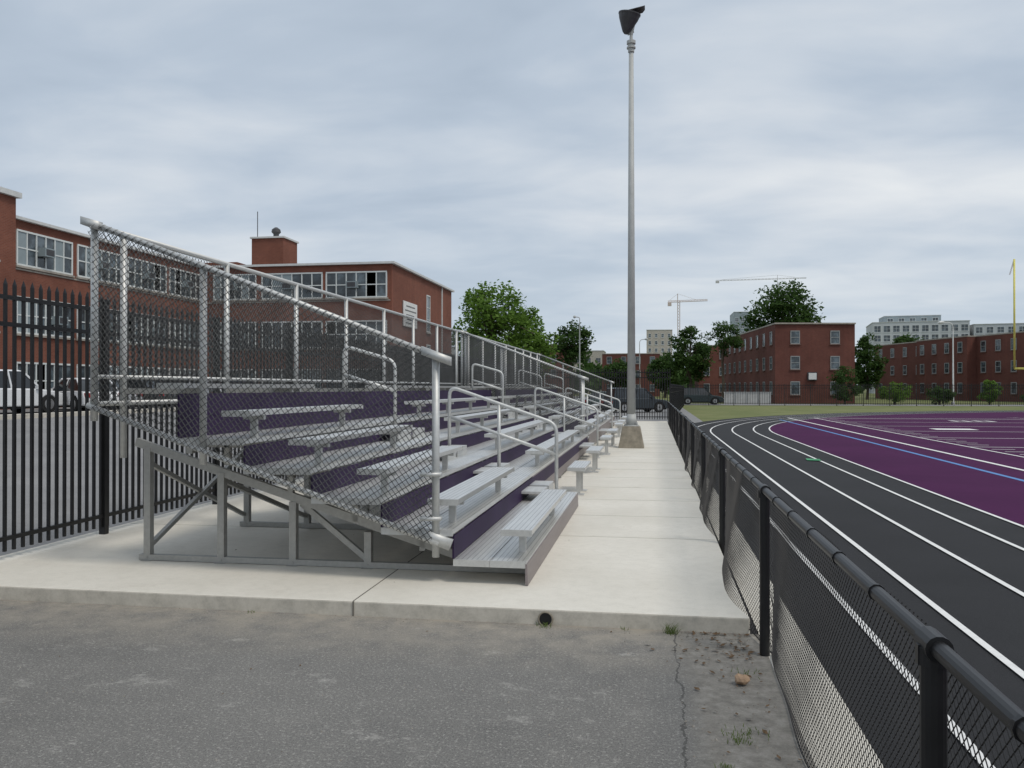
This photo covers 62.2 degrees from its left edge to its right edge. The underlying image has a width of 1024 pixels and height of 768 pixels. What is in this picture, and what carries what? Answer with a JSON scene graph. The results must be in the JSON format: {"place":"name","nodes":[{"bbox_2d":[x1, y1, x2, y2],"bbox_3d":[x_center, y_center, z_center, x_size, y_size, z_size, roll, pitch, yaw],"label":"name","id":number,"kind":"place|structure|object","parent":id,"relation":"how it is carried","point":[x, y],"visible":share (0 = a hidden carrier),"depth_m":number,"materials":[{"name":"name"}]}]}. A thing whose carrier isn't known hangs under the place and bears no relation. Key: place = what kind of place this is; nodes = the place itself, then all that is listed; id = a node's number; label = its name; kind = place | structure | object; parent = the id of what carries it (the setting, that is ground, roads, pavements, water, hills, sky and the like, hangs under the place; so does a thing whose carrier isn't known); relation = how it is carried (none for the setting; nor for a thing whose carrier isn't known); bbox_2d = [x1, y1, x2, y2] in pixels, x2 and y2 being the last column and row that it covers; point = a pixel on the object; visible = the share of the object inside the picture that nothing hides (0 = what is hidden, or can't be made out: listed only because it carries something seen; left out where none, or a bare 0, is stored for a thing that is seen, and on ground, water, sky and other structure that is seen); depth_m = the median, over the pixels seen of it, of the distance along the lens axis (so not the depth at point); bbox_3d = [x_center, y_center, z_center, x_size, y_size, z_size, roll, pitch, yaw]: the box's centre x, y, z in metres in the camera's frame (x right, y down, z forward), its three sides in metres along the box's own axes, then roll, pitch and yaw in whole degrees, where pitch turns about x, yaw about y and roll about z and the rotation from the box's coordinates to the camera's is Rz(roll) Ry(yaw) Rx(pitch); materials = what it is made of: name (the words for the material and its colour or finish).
{"place":"outdoors","nodes":[
{"label":"outdoors","id":0,"kind":"place"},
{"bbox_2d":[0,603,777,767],"bbox_3d":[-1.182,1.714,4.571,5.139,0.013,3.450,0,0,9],"label":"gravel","id":1,"kind":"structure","parent":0,"point":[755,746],"depth_m":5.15,"materials":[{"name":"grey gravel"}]},
{"bbox_2d":[0,600,815,767],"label":"asphalt pavement","id":2,"kind":"structure","parent":0,"point":[632,711],"depth_m":4.71,"materials":[{"name":"grey asphalt"}]},
{"bbox_2d":[59,549,801,764],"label":"fallen leaves","id":3,"kind":"object","parent":2,"relation":"on","point":[723,676],"visible":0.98,"depth_m":5.39,"materials":[{"name":"brown plant"}]},
{"bbox_2d":[247,610,769,767],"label":"weeds","id":4,"kind":"object","parent":2,"relation":"on","point":[668,631],"visible":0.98,"depth_m":4.20,"materials":[{"name":"plant"}]},
{"bbox_2d":[538,611,552,625],"bbox_3d":[0.241,1.683,6.082,0.114,0.112,0.030,0,0,9],"label":"drain pipe","id":5,"kind":"object","parent":2,"relation":"on","point":[545,616],"visible":0.98,"depth_m":6.07,"materials":[{"name":"black paint"}]},
{"bbox_2d":[735,673,749,684],"bbox_3d":[1.318,1.692,4.863,0.082,0.059,0.097,0,0,-7],"label":"rock","id":6,"kind":"object","parent":2,"relation":"on","point":[741,679],"visible":1,"depth_m":4.83,"materials":[{"name":"beige stone"}]},
{"bbox_2d":[0,0,1023,384],"label":"sky","id":7,"kind":"structure","parent":0,"point":[870,152],"materials":[{"name":"grey"}]},
{"bbox_2d":[602,353,659,353],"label":"roof trim","id":8,"kind":"structure","parent":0,"point":[626,353],"depth_m":168.51,"materials":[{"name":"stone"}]},
{"bbox_2d":[592,408,702,422],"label":"driveway","id":9,"kind":"structure","parent":0,"point":[691,417],"depth_m":52.58,"materials":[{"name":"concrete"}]},
{"bbox_2d":[585,391,605,407],"bbox_3d":[7.255,1.293,65.680,1.980,1.430,4.560,0,0,29],"label":"parked car","id":10,"kind":"object","parent":9,"relation":"on","point":[592,398],"visible":0.02,"depth_m":64.33,"materials":[{"name":"paint"}]},
{"bbox_2d":[602,388,666,412],"bbox_3d":[8.633,1.119,59.376,4.560,1.720,1.980,0,0,-21],"label":"parked car","id":11,"kind":"object","parent":9,"relation":"on","point":[646,400],"visible":0.49,"depth_m":58.65,"materials":[{"name":"paint"}]},
{"bbox_2d":[575,389,1023,421],"bbox_3d":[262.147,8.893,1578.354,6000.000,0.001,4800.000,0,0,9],"label":"ground","id":12,"kind":"structure","parent":0,"point":[703,413],"depth_m":71.14,"materials":[{"name":"green plant"}]},
{"bbox_2d":[0,193,450,409],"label":"walls","id":13,"kind":"structure","parent":12,"relation":"on","point":[404,285],"depth_m":55.17,"materials":[{"name":"brick"}]},
{"bbox_2d":[18,231,375,388],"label":"panels","id":14,"kind":"object","parent":13,"relation":"attached to","point":[371,279],"visible":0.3,"depth_m":46.61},
{"bbox_2d":[46,249,354,338],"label":"grilles","id":15,"kind":"object","parent":14,"relation":"attached to","point":[52,253],"visible":0.47,"depth_m":50.65,"materials":[{"name":"grey metal"}]},
{"bbox_2d":[0,260,430,350],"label":"sills","id":16,"kind":"structure","parent":13,"relation":"attached to","point":[104,283],"depth_m":48.17,"materials":[{"name":"stone"}]},
{"bbox_2d":[16,229,429,389],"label":"window frames","id":17,"kind":"structure","parent":13,"relation":"attached to","point":[85,276],"depth_m":50.38,"materials":[{"name":"white metal"}]},
{"bbox_2d":[18,234,429,389],"bbox_3d":[-19.861,-3.311,47.228,12.081,8.050,43.293,0,0,31],"label":"window glass","id":18,"kind":"object","parent":17,"relation":"in","point":[361,279],"visible":0.3,"depth_m":55.09,"materials":[{"name":"glass"}]},
{"bbox_2d":[0,186,454,350],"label":"roof trim","id":19,"kind":"structure","parent":13,"relation":"on","point":[11,193],"depth_m":55.35,"materials":[{"name":"grey metal"}]},
{"bbox_2d":[257,212,280,236],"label":"roof vents","id":20,"kind":"object","parent":13,"relation":"on","point":[275,231],"visible":0.84,"depth_m":61.44,"materials":[{"name":"grey metal"}]},
{"bbox_2d":[403,300,416,328],"bbox_3d":[-7.060,-4.783,58.925,0.090,1.700,3.300,0,0,9],"label":"wall sign","id":21,"kind":"object","parent":13,"relation":"attached to","point":[409,309],"visible":0.69,"depth_m":58.61,"materials":[{"name":"white metal"}]},
{"bbox_2d":[0,278,529,551],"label":"steel picket fence","id":22,"kind":"object","parent":12,"relation":"on","point":[103,515],"visible":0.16,"depth_m":9.02,"materials":[{"name":"black metal"}]},
{"bbox_2d":[0,396,585,555],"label":"parking lot","id":23,"kind":"structure","parent":12,"relation":"on","point":[18,483],"depth_m":15.46,"materials":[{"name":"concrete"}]},
{"bbox_2d":[0,369,62,412],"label":"parked car","id":24,"kind":"object","parent":23,"relation":"on","point":[9,390],"visible":0.45,"depth_m":33.34,"materials":[{"name":"paint"}]},
{"bbox_2d":[51,378,118,411],"bbox_3d":[-18.471,0.460,36.409,4.560,1.430,1.980,0,0,39],"label":"parked car","id":25,"kind":"object","parent":23,"relation":"on","point":[75,392],"visible":0.2,"depth_m":35.21,"materials":[{"name":"paint"}]},
{"bbox_2d":[0,407,175,419],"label":"kerb","id":26,"kind":"structure","parent":23,"relation":"on","point":[9,416],"depth_m":30.89,"materials":[{"name":"concrete"}]},
{"bbox_2d":[110,379,142,407],"bbox_3d":[-19.604,0.473,39.340,4.560,1.430,1.980,0,0,17],"label":"parked car","id":27,"kind":"object","parent":23,"relation":"on","point":[129,395],"visible":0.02,"depth_m":39.20,"materials":[{"name":"paint"}]},
{"bbox_2d":[129,379,175,408],"bbox_3d":[-18.849,0.486,42.053,4.560,1.430,1.980,0,0,14],"label":"parked car","id":28,"kind":"object","parent":23,"relation":"on","point":[169,405],"visible":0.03,"depth_m":41.18,"materials":[{"name":"paint"}]},
{"bbox_2d":[135,374,208,406],"bbox_3d":[-18.325,0.355,45.210,4.560,1.720,1.980,0,0,17],"label":"parked car","id":29,"kind":"object","parent":23,"relation":"on","point":[179,381],"visible":0.02,"depth_m":44.45,"materials":[{"name":"paint"}]},
{"bbox_2d":[0,421,749,633],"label":"concrete walkway","id":30,"kind":"structure","parent":12,"relation":"on","point":[636,545],"depth_m":7.39,"materials":[{"name":"grey concrete"}]},
{"bbox_2d":[80,216,612,585],"bbox_3d":[-0.620,0.110,14.277,3.959,3.090,14.597,0,0,9],"label":"aluminium bleacher","id":31,"kind":"object","parent":30,"relation":"on","point":[522,536],"visible":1,"depth_m":7.84,"materials":[{"name":"metal"}]},
{"bbox_2d":[463,332,626,447],"bbox_3d":[1.834,0.177,29.049,3.959,3.090,14.647,0,0,9],"label":"aluminium bleacher","id":32,"kind":"object","parent":30,"relation":"on","point":[607,422],"visible":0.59,"depth_m":25.80,"materials":[{"name":"metal"}]},
{"bbox_2d":[618,5,644,447],"bbox_3d":[3.199,-4.151,22.670,0.702,11.707,0.734,0,0,9],"label":"floodlight pole","id":33,"kind":"object","parent":30,"relation":"on","point":[631,435],"visible":1,"depth_m":22.61,"materials":[{"name":"metal"}]},
{"bbox_2d":[451,279,548,364],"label":"deciduous tree","id":34,"kind":"object","parent":12,"relation":"on","point":[489,321],"visible":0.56,"depth_m":84.51,"materials":[{"name":"green plant"}]},
{"bbox_2d":[503,306,559,383],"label":"deciduous tree","id":35,"kind":"object","parent":12,"relation":"on","point":[543,346],"visible":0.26,"depth_m":90.06,"materials":[{"name":"green plant"}]},
{"bbox_2d":[538,345,568,395],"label":"walls","id":36,"kind":"structure","parent":12,"relation":"on","point":[562,356],"depth_m":159.64,"materials":[{"name":"brick"}]},
{"bbox_2d":[547,319,595,396],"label":"deciduous tree","id":37,"kind":"object","parent":12,"relation":"on","point":[567,346],"visible":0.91,"depth_m":119.23,"materials":[{"name":"green plant"}]},
{"bbox_2d":[573,316,579,368],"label":"street lamp","id":38,"kind":"object","parent":12,"relation":"on","point":[579,339],"visible":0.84,"depth_m":95.01,"materials":[{"name":"grey metal"}]},
{"bbox_2d":[573,351,604,392],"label":"walls","id":39,"kind":"structure","parent":12,"relation":"on","point":[596,354],"depth_m":259.42,"materials":[{"name":"beige concrete"}]},
{"bbox_2d":[576,358,599,379],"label":"window glass","id":40,"kind":"object","parent":39,"relation":"attached to","point":[597,359],"visible":0.06,"depth_m":259.60,"materials":[{"name":"grey glass"}]},
{"bbox_2d":[535,369,669,419],"bbox_3d":[4.271,0.596,41.053,6.662,2.660,0.090,0,0,9],"label":"steel picket fence","id":41,"kind":"object","parent":12,"relation":"on","point":[624,377],"visible":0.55,"depth_m":40.85,"materials":[{"name":"black metal"}]},
{"bbox_2d":[600,358,636,387],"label":"deciduous tree","id":42,"kind":"object","parent":12,"relation":"on","point":[621,365],"visible":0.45,"depth_m":147.81,"materials":[{"name":"green plant"}]},
{"bbox_2d":[602,354,659,396],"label":"walls","id":43,"kind":"structure","parent":12,"relation":"on","point":[645,360],"depth_m":168.08,"materials":[{"name":"brick"}]},
{"bbox_2d":[607,356,654,391],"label":"window frames","id":44,"kind":"structure","parent":43,"relation":"attached to","point":[636,370],"depth_m":168.14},
{"bbox_2d":[607,357,654,390],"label":"window glass","id":45,"kind":"object","parent":43,"relation":"attached to","point":[624,359],"visible":0.38,"depth_m":168.21,"materials":[{"name":"grey glass"}]},
{"bbox_2d":[639,338,647,368],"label":"street lamp","id":46,"kind":"object","parent":12,"relation":"on","point":[639,350],"visible":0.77,"depth_m":128.53,"materials":[{"name":"grey metal"}]},
{"bbox_2d":[647,330,671,355],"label":"walls","id":47,"kind":"structure","parent":12,"relation":"on","point":[659,339],"depth_m":319.81,"materials":[{"name":"beige concrete"}]},
{"bbox_2d":[648,334,670,356],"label":"window frames","id":48,"kind":"structure","parent":47,"relation":"attached to","point":[657,342],"depth_m":319.73,"materials":[{"name":"white metal"}]},
{"bbox_2d":[649,334,669,351],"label":"window glass","id":49,"kind":"object","parent":47,"relation":"attached to","point":[656,343],"visible":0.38,"depth_m":319.84,"materials":[{"name":"grey glass"}]},
{"bbox_2d":[645,354,680,397],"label":"deciduous tree","id":50,"kind":"object","parent":12,"relation":"on","point":[659,364],"visible":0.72,"depth_m":146.25,"materials":[{"name":"green plant"}]},
{"bbox_2d":[669,384,683,410],"bbox_3d":[12.208,1.101,61.909,0.094,2.060,43.902,0,0,12],"label":"steel picket fence","id":51,"kind":"object","parent":12,"relation":"on","point":[676,396],"visible":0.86,"depth_m":53.37,"materials":[{"name":"black metal"}]},
{"bbox_2d":[660,325,715,387],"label":"deciduous tree","id":52,"kind":"object","parent":12,"relation":"on","point":[693,360],"visible":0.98,"depth_m":114.56,"materials":[{"name":"green plant"}]},
{"bbox_2d":[668,294,707,346],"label":"tower crane","id":53,"kind":"object","parent":12,"relation":"on","point":[669,303],"visible":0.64,"depth_m":696.37,"materials":[{"name":"paint"}]},
{"bbox_2d":[695,346,721,395],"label":"walls","id":54,"kind":"structure","parent":12,"relation":"on","point":[714,378],"depth_m":139.93,"materials":[{"name":"brick"}]},
{"bbox_2d":[703,350,721,391],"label":"window frames","id":55,"kind":"structure","parent":54,"relation":"attached to","point":[719,372],"depth_m":139.89,"materials":[{"name":"grey metal"}]},
{"bbox_2d":[704,351,721,391],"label":"window glass","id":56,"kind":"object","parent":54,"relation":"attached to","point":[706,373],"visible":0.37,"depth_m":139.90,"materials":[{"name":"grey glass"}]},
{"bbox_2d":[700,321,744,402],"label":"deciduous tree","id":57,"kind":"object","parent":12,"relation":"on","point":[735,342],"visible":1,"depth_m":99.01,"materials":[{"name":"green plant"}]},
{"bbox_2d":[570,354,874,394],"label":"distant trees","id":58,"kind":"object","parent":12,"relation":"on","point":[587,366],"visible":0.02,"depth_m":208.49,"materials":[{"name":"green plant"}]},
{"bbox_2d":[730,312,749,336],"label":"walls","id":59,"kind":"structure","parent":12,"relation":"on","point":[733,315],"depth_m":350.55,"materials":[{"name":"grey concrete"}]},
{"bbox_2d":[735,318,747,332],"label":"window glass","id":60,"kind":"object","parent":59,"relation":"attached to","point":[736,320],"visible":0.11,"depth_m":350.31,"materials":[{"name":"grey glass"}]},
{"bbox_2d":[724,392,771,403],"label":"site wall","id":61,"kind":"structure","parent":12,"relation":"on","point":[751,392],"depth_m":90.84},
{"bbox_2d":[726,392,768,403],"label":"panels","id":62,"kind":"object","parent":61,"relation":"attached to","point":[743,398],"visible":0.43,"depth_m":91.10,"materials":[{"name":"paint"}]},
{"bbox_2d":[716,275,805,286],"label":"tower crane","id":63,"kind":"object","parent":12,"relation":"on","point":[735,279],"visible":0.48,"depth_m":734.23,"materials":[{"name":"grey metal"}]},
{"bbox_2d":[740,278,825,331],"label":"deciduous tree","id":64,"kind":"object","parent":12,"relation":"on","point":[784,305],"visible":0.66,"depth_m":167.27,"materials":[{"name":"green plant"}]},
{"bbox_2d":[723,324,854,402],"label":"walls","id":65,"kind":"structure","parent":12,"relation":"on","point":[815,350],"depth_m":92.04,"materials":[{"name":"brick"}]},
{"bbox_2d":[725,331,838,393],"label":"window glass","id":66,"kind":"object","parent":65,"relation":"attached to","point":[796,340],"visible":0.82,"depth_m":92.04,"materials":[{"name":"grey glass"}]},
{"bbox_2d":[724,331,839,394],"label":"window frames","id":67,"kind":"structure","parent":65,"relation":"attached to","point":[771,356],"depth_m":93.35,"materials":[{"name":"grey metal"}]},
{"bbox_2d":[724,344,840,395],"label":"sills","id":68,"kind":"structure","parent":65,"relation":"attached to","point":[790,369],"depth_m":91.93,"materials":[{"name":"concrete"}]},
{"bbox_2d":[732,323,855,336],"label":"roof trim","id":69,"kind":"structure","parent":65,"relation":"on","point":[791,323],"depth_m":91.88,"materials":[{"name":"stone"}]},
{"bbox_2d":[807,372,816,379],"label":"notice board","id":70,"kind":"object","parent":65,"relation":"attached to","point":[811,375],"visible":1,"depth_m":91.65,"materials":[{"name":"white paint"}]},
{"bbox_2d":[826,365,862,402],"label":"bush","id":71,"kind":"object","parent":12,"relation":"on","point":[839,378],"visible":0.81,"depth_m":87.76,"materials":[{"name":"green plant"}]},
{"bbox_2d":[667,401,1023,767],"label":"chain link fence","id":72,"kind":"object","parent":12,"relation":"on","point":[937,657],"visible":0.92,"depth_m":3.54,"materials":[{"name":"metal"}]},
{"bbox_2d":[683,383,1023,405],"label":"steel picket fence","id":73,"kind":"object","parent":12,"relation":"on","point":[859,385],"visible":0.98,"depth_m":81.05,"materials":[{"name":"black metal"}]},
{"bbox_2d":[855,332,888,399],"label":"deciduous tree","id":74,"kind":"object","parent":12,"relation":"on","point":[865,354],"visible":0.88,"depth_m":124.14,"materials":[{"name":"green plant"}]},
{"bbox_2d":[878,381,912,404],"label":"shrub","id":75,"kind":"object","parent":12,"relation":"on","point":[895,393],"visible":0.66,"depth_m":85.65,"materials":[{"name":"green plant"}]},
{"bbox_2d":[890,332,923,343],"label":"deciduous tree","id":76,"kind":"object","parent":12,"relation":"on","point":[903,339],"visible":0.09,"depth_m":150.14,"materials":[{"name":"green plant"}]},
{"bbox_2d":[866,321,969,392],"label":"walls","id":77,"kind":"structure","parent":12,"relation":"on","point":[870,329],"depth_m":259.07,"materials":[{"name":"grey concrete"}]},
{"bbox_2d":[879,315,940,321],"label":"walls","id":78,"kind":"structure","parent":77,"relation":"on","point":[906,318],"depth_m":265.51,"materials":[{"name":"grey concrete"}]},
{"bbox_2d":[887,317,937,321],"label":"window frames","id":79,"kind":"structure","parent":78,"relation":"attached to","point":[915,319],"depth_m":264.89,"materials":[{"name":"grey metal"}]},
{"bbox_2d":[888,318,937,321],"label":"window glass","id":80,"kind":"object","parent":78,"relation":"attached to","point":[911,319],"visible":0.08,"depth_m":265.26,"materials":[{"name":"grey glass"}]},
{"bbox_2d":[866,320,969,326],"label":"roof trim","id":81,"kind":"structure","parent":77,"relation":"on","point":[917,321],"depth_m":258.27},
{"bbox_2d":[874,324,967,356],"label":"window glass","id":82,"kind":"object","parent":77,"relation":"attached to","point":[926,328],"visible":0.26,"depth_m":258.03,"materials":[{"name":"grey glass"}]},
{"bbox_2d":[874,324,967,344],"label":"window frames","id":83,"kind":"structure","parent":77,"relation":"attached to","point":[877,338],"depth_m":258.59,"materials":[{"name":"white metal"}]},
{"bbox_2d":[926,386,955,404],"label":"shrub","id":84,"kind":"object","parent":12,"relation":"on","point":[941,394],"visible":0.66,"depth_m":85.37,"materials":[{"name":"green plant"}]},
{"bbox_2d":[875,332,1023,401],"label":"walls","id":85,"kind":"structure","parent":12,"relation":"on","point":[971,357],"depth_m":114.11,"materials":[{"name":"brick"}]},
{"bbox_2d":[879,339,1015,392],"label":"window glass","id":86,"kind":"object","parent":85,"relation":"attached to","point":[959,364],"visible":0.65,"depth_m":117.21,"materials":[{"name":"grey glass"}]},
{"bbox_2d":[881,338,1016,393],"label":"window frames","id":87,"kind":"structure","parent":85,"relation":"attached to","point":[960,362],"depth_m":114.88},
{"bbox_2d":[874,331,1023,345],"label":"roof trim","id":88,"kind":"structure","parent":85,"relation":"attached to","point":[954,337],"depth_m":115.23,"materials":[{"name":"stone"}]},
{"bbox_2d":[890,350,1016,394],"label":"sills","id":89,"kind":"structure","parent":85,"relation":"attached to","point":[957,373],"depth_m":116.80,"materials":[{"name":"concrete"}]},
{"bbox_2d":[977,379,1003,404],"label":"shrub","id":90,"kind":"object","parent":12,"relation":"on","point":[986,389],"visible":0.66,"depth_m":85.29,"materials":[{"name":"green plant"}]},
{"bbox_2d":[970,323,1023,335],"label":"walls","id":91,"kind":"structure","parent":12,"relation":"on","point":[973,329],"depth_m":251.86,"materials":[{"name":"grey concrete"}]},
{"bbox_2d":[986,326,1022,332],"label":"window frames","id":92,"kind":"structure","parent":91,"relation":"attached to","point":[1011,329],"depth_m":250.32,"materials":[{"name":"white metal"}]},
{"bbox_2d":[976,326,1023,332],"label":"window glass","id":93,"kind":"object","parent":92,"relation":"in","point":[989,329],"visible":0.12,"depth_m":251.53,"materials":[{"name":"grey glass"}]},
{"bbox_2d":[681,410,1023,767],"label":"running track","id":94,"kind":"structure","parent":0,"point":[987,609],"depth_m":8.45,"materials":[{"name":"black rubber"}]},
{"bbox_2d":[688,461,882,767],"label":"concrete mow strip","id":95,"kind":"object","parent":94,"relation":"on","point":[770,658],"depth_m":4.65,"materials":[{"name":"grey concrete"}]},
{"bbox_2d":[698,411,1023,767],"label":"lane line markings","id":96,"kind":"object","parent":94,"relation":"on","point":[997,654],"visible":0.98,"depth_m":8.34,"materials":[{"name":"white paint"}]},
{"bbox_2d":[1009,259,1023,369],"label":"football goal post","id":97,"kind":"object","parent":94,"relation":"on","point":[1014,340],"visible":1,"depth_m":59.97,"materials":[{"name":"yellow metal"}]},
{"bbox_2d":[684,404,1023,405],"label":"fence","id":98,"kind":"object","parent":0,"point":[864,404],"depth_m":87.63,"materials":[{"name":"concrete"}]},
{"bbox_2d":[684,388,723,404],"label":"parked car","id":99,"kind":"object","parent":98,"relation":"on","point":[698,396],"visible":0.57,"depth_m":86.70,"materials":[{"name":"paint"}]},
{"bbox_2d":[938,321,954,404],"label":"street lamp","id":100,"kind":"object","parent":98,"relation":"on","point":[942,322],"visible":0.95,"depth_m":86.02,"materials":[{"name":"grey metal"}]},
{"bbox_2d":[770,412,1023,525],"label":"football field","id":101,"kind":"structure","parent":0,"point":[999,495],"depth_m":23.80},
{"bbox_2d":[782,420,1023,480],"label":"blue boundary marking","id":102,"kind":"object","parent":101,"relation":"on","point":[921,455],"visible":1,"depth_m":20.68,"materials":[{"name":"paint"}]},
{"bbox_2d":[790,418,1023,470],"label":"field line markings","id":103,"kind":"object","parent":101,"relation":"on","point":[940,441],"visible":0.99,"depth_m":29.53,"materials":[{"name":"white paint"}]}
]}

